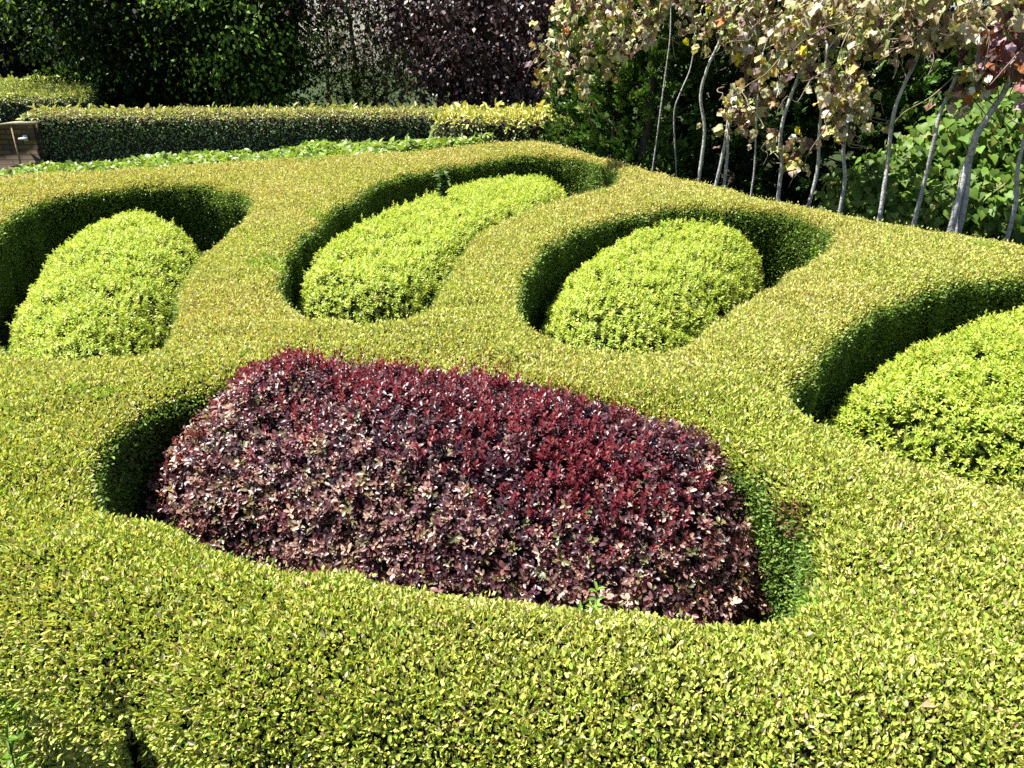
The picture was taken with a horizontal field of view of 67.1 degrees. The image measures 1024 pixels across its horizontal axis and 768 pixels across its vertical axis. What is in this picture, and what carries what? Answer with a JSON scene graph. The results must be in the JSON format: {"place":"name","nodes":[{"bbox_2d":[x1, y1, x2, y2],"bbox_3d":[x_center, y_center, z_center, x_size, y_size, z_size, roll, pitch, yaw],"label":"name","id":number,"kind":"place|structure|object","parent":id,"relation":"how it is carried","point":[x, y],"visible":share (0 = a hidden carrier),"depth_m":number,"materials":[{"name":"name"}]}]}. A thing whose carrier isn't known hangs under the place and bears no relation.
{"place":"outdoors","nodes":[
{"label":"outdoors","id":0,"kind":"place"},
{"bbox_2d":[30,0,957,71],"label":"sky","id":1,"kind":"structure","parent":0,"point":[362,27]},
{"bbox_2d":[0,72,1012,767],"bbox_3d":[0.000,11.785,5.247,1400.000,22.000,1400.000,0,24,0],"label":"ground","id":2,"kind":"structure","parent":0,"point":[6,334],"depth_m":23.60,"materials":[{"name":"brown soil"}]},
{"bbox_2d":[0,722,35,767],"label":"weed","id":3,"kind":"object","parent":2,"relation":"on","point":[10,750],"visible":0.99,"depth_m":1.91,"materials":[{"name":"green plant"}]},
{"bbox_2d":[0,121,46,170],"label":"brick wall","id":4,"kind":"structure","parent":2,"relation":"on","point":[15,152],"depth_m":11.77,"materials":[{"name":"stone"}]},
{"bbox_2d":[18,135,27,140],"bbox_3d":[-7.380,-3.705,11.645,0.135,0.090,0.147,0,24,0],"label":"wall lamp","id":5,"kind":"object","parent":4,"relation":"attached to","point":[24,137],"visible":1,"depth_m":11.63,"materials":[{"name":"metal"}]},
{"bbox_2d":[0,0,101,80],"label":"yew tree","id":6,"kind":"object","parent":2,"relation":"on","point":[18,68],"visible":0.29,"depth_m":20.97,"materials":[{"name":"green plant"}]},
{"bbox_2d":[0,73,109,122],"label":"clipped hedge","id":7,"kind":"object","parent":2,"relation":"on","point":[18,96],"visible":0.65,"depth_m":14.67,"materials":[{"name":"green plant"}]},
{"bbox_2d":[4,207,201,366],"bbox_3d":[-2.921,-0.756,5.701,1.340,0.584,4.116,-8,25,-18],"label":"lime shrub","id":8,"kind":"object","parent":2,"relation":"on","point":[108,285],"visible":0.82,"depth_m":4.97,"materials":[{"name":"green plant"}]},
{"bbox_2d":[0,0,245,110],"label":"leafy tree","id":9,"kind":"object","parent":2,"relation":"on","point":[132,78],"visible":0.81,"depth_m":15.91,"materials":[{"name":"green plant"}]},
{"bbox_2d":[0,0,394,109],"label":"leafy tree","id":10,"kind":"object","parent":2,"relation":"on","point":[210,90],"visible":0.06,"depth_m":20.70,"materials":[{"name":"green plant"}]},
{"bbox_2d":[111,0,379,109],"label":"leafy tree","id":11,"kind":"object","parent":2,"relation":"on","point":[258,56],"visible":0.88,"depth_m":15.32,"materials":[{"name":"green plant"}]},
{"bbox_2d":[0,132,496,175],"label":"ground cover","id":12,"kind":"object","parent":2,"relation":"on","point":[316,147],"visible":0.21,"depth_m":10.68,"materials":[{"name":"green plant"}]},
{"bbox_2d":[16,97,489,164],"bbox_3d":[-3.816,-3.915,12.268,7.850,1.208,1.065,0,24,0],"label":"clipped hedge","id":13,"kind":"object","parent":2,"relation":"on","point":[90,134],"visible":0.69,"depth_m":11.85,"materials":[{"name":"green plant"}]},
{"bbox_2d":[301,0,379,105],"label":"tree","id":14,"kind":"object","parent":2,"relation":"on","point":[327,71],"visible":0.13,"depth_m":36.97,"materials":[{"name":"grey plant"}]},
{"bbox_2d":[298,0,398,108],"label":"bush","id":15,"kind":"object","parent":2,"relation":"on","point":[326,78],"visible":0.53,"depth_m":22.91,"materials":[{"name":"green plant"}]},
{"bbox_2d":[319,0,387,105],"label":"tree","id":16,"kind":"object","parent":2,"relation":"on","point":[352,33],"visible":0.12,"depth_m":30.94,"materials":[{"name":"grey plant"}]},
{"bbox_2d":[314,2,419,108],"bbox_3d":[-3.971,-10.356,21.727,3.739,5.176,3.266,-11,26,-23],"label":"bush","id":17,"kind":"object","parent":2,"relation":"on","point":[373,83],"visible":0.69,"depth_m":22.12,"materials":[{"name":"green plant"}]},
{"bbox_2d":[332,0,417,99],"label":"tree","id":18,"kind":"object","parent":2,"relation":"on","point":[386,88],"visible":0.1,"depth_m":38.44,"materials":[{"name":"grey plant"}]},
{"bbox_2d":[378,5,470,106],"bbox_3d":[-1.853,-10.490,17.996,4.303,8.343,4.578,0,24,0],"label":"copper beech","id":19,"kind":"object","parent":2,"relation":"on","point":[425,88],"visible":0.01,"depth_m":19.61,"materials":[{"name":"purple plant"}]},
{"bbox_2d":[296,171,567,325],"bbox_3d":[-0.544,-1.389,7.005,1.581,0.687,5.617,6,25,14],"label":"lime shrub","id":20,"kind":"object","parent":2,"relation":"on","point":[395,261],"visible":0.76,"depth_m":5.47,"materials":[{"name":"green plant"}]},
{"bbox_2d":[433,168,452,196],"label":"seedling","id":21,"kind":"object","parent":20,"relation":"on","point":[442,175],"visible":0.88,"depth_m":7.41,"materials":[{"name":"green plant"}]},
{"bbox_2d":[133,340,776,640],"bbox_3d":[-0.191,0.283,3.063,2.679,0.830,1.512,7,25,15],"label":"barberry shrub","id":22,"kind":"object","parent":2,"relation":"on","point":[444,484],"visible":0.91,"depth_m":2.62,"materials":[{"name":"purple plant"}]},
{"bbox_2d":[245,0,674,110],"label":"copper beech","id":23,"kind":"object","parent":2,"relation":"on","point":[485,46],"visible":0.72,"depth_m":14.46,"materials":[{"name":"purple plant"}]},
{"bbox_2d":[426,98,585,151],"bbox_3d":[0.009,-3.615,11.637,2.779,1.247,2.028,0,24,0],"label":"variegated hedge","id":24,"kind":"object","parent":2,"relation":"on","point":[518,124],"visible":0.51,"depth_m":10.85,"materials":[{"name":"yellow plant"}]},
{"bbox_2d":[0,139,1023,767],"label":"box hedge","id":25,"kind":"object","parent":2,"relation":"on","point":[128,639],"visible":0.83,"depth_m":2.11,"materials":[{"name":"green plant"}]},
{"bbox_2d":[569,581,606,621],"bbox_3d":[0.190,0.586,1.927,0.110,0.164,0.064,-14,28,-28],"label":"weed","id":26,"kind":"object","parent":25,"relation":"on","point":[597,604],"visible":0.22,"depth_m":1.92,"materials":[{"name":"green plant"}]},
{"bbox_2d":[919,699,935,707],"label":"fallen leaf","id":27,"kind":"object","parent":25,"relation":"on","point":[925,703],"visible":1,"depth_m":1.55,"materials":[{"name":"beige plant"}]},
{"bbox_2d":[10,0,1014,105],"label":"wood","id":28,"kind":"object","parent":2,"relation":"on","point":[718,61],"visible":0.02,"depth_m":27.37,"materials":[{"name":"green plant"}]},
{"bbox_2d":[524,0,640,157],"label":"grapevine","id":29,"kind":"object","parent":2,"relation":"on","point":[591,8],"visible":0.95,"depth_m":8.13,"materials":[{"name":"beige plant"}]},
{"bbox_2d":[541,0,645,162],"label":"conifer","id":30,"kind":"object","parent":2,"relation":"on","point":[562,108],"visible":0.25,"depth_m":9.71,"materials":[{"name":"green plant"}]},
{"bbox_2d":[573,0,717,180],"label":"conifer","id":31,"kind":"object","parent":2,"relation":"on","point":[647,102],"visible":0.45,"depth_m":8.96,"materials":[{"name":"green plant"}]},
{"bbox_2d":[539,213,767,357],"bbox_3d":[1.126,-0.774,5.672,1.408,0.653,3.711,11,26,23],"label":"lime shrub","id":32,"kind":"object","parent":2,"relation":"on","point":[646,290],"visible":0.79,"depth_m":4.89,"materials":[{"name":"green plant"}]},
{"bbox_2d":[596,0,754,176],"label":"grapevine","id":33,"kind":"object","parent":2,"relation":"on","point":[646,26],"visible":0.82,"depth_m":7.73,"materials":[{"name":"beige plant"}]},
{"bbox_2d":[619,0,769,191],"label":"conifer","id":34,"kind":"object","parent":2,"relation":"on","point":[672,73],"visible":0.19,"depth_m":9.32,"materials":[{"name":"green plant"}]},
{"bbox_2d":[683,0,776,181],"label":"grapevine","id":35,"kind":"object","parent":2,"relation":"on","point":[727,5],"visible":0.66,"depth_m":7.31,"materials":[{"name":"beige plant"}]},
{"bbox_2d":[697,0,793,187],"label":"grapevine","id":36,"kind":"object","parent":2,"relation":"on","point":[748,49],"visible":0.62,"depth_m":7.26,"materials":[{"name":"beige plant"}]},
{"bbox_2d":[661,0,844,203],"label":"conifer","id":37,"kind":"object","parent":2,"relation":"on","point":[684,103],"visible":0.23,"depth_m":8.98,"materials":[{"name":"green plant"}]},
{"bbox_2d":[717,0,832,196],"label":"grapevine","id":38,"kind":"object","parent":2,"relation":"on","point":[780,31],"visible":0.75,"depth_m":7.05,"materials":[{"name":"beige plant"}]},
{"bbox_2d":[722,0,849,200],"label":"grapevine","id":39,"kind":"object","parent":2,"relation":"on","point":[801,63],"visible":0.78,"depth_m":6.86,"materials":[{"name":"beige plant"}]},
{"bbox_2d":[722,0,926,208],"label":"conifer","id":40,"kind":"object","parent":2,"relation":"on","point":[799,109],"visible":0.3,"depth_m":8.57,"materials":[{"name":"green plant"}]},
{"bbox_2d":[784,0,884,207],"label":"grapevine","id":41,"kind":"object","parent":2,"relation":"on","point":[820,10],"visible":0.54,"depth_m":6.56,"materials":[{"name":"beige plant"}]},
{"bbox_2d":[777,0,905,213],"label":"grapevine","id":42,"kind":"object","parent":2,"relation":"on","point":[853,107],"visible":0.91,"depth_m":6.46,"materials":[{"name":"beige plant"}]},
{"bbox_2d":[786,0,988,208],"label":"conifer","id":43,"kind":"object","parent":2,"relation":"on","point":[932,80],"visible":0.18,"depth_m":8.16,"materials":[{"name":"green plant"}]},
{"bbox_2d":[847,0,971,221],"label":"grapevine","id":44,"kind":"object","parent":2,"relation":"on","point":[894,13],"visible":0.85,"depth_m":6.12,"materials":[{"name":"beige plant"}]},
{"bbox_2d":[813,82,1023,245],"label":"heart leaved shrub","id":45,"kind":"object","parent":2,"relation":"on","point":[991,199],"visible":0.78,"depth_m":6.96,"materials":[{"name":"green plant"}]},
{"bbox_2d":[821,302,1023,491],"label":"lime shrub","id":46,"kind":"object","parent":2,"relation":"on","point":[952,404],"visible":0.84,"depth_m":3.19,"materials":[{"name":"green plant"}]},
{"bbox_2d":[863,0,1004,226],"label":"grapevine","id":47,"kind":"object","parent":2,"relation":"on","point":[968,28],"visible":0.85,"depth_m":5.82,"materials":[{"name":"beige plant"}]},
{"bbox_2d":[848,0,1023,228],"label":"tree","id":48,"kind":"object","parent":2,"relation":"on","point":[919,95],"visible":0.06,"depth_m":8.30,"materials":[{"name":"green plant"}]},
{"bbox_2d":[893,0,1023,234],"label":"grapevine","id":49,"kind":"object","parent":2,"relation":"on","point":[995,53],"visible":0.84,"depth_m":5.82,"materials":[{"name":"beige plant"}]},
{"bbox_2d":[926,0,1023,121],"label":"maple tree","id":50,"kind":"object","parent":2,"relation":"on","point":[941,83],"visible":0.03,"depth_m":8.54,"materials":[{"name":"plant"}]},
{"bbox_2d":[981,0,1023,241],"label":"grapevine","id":51,"kind":"object","parent":2,"relation":"on","point":[1019,85],"visible":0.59,"depth_m":5.83,"materials":[{"name":"brown plant"}]}
]}

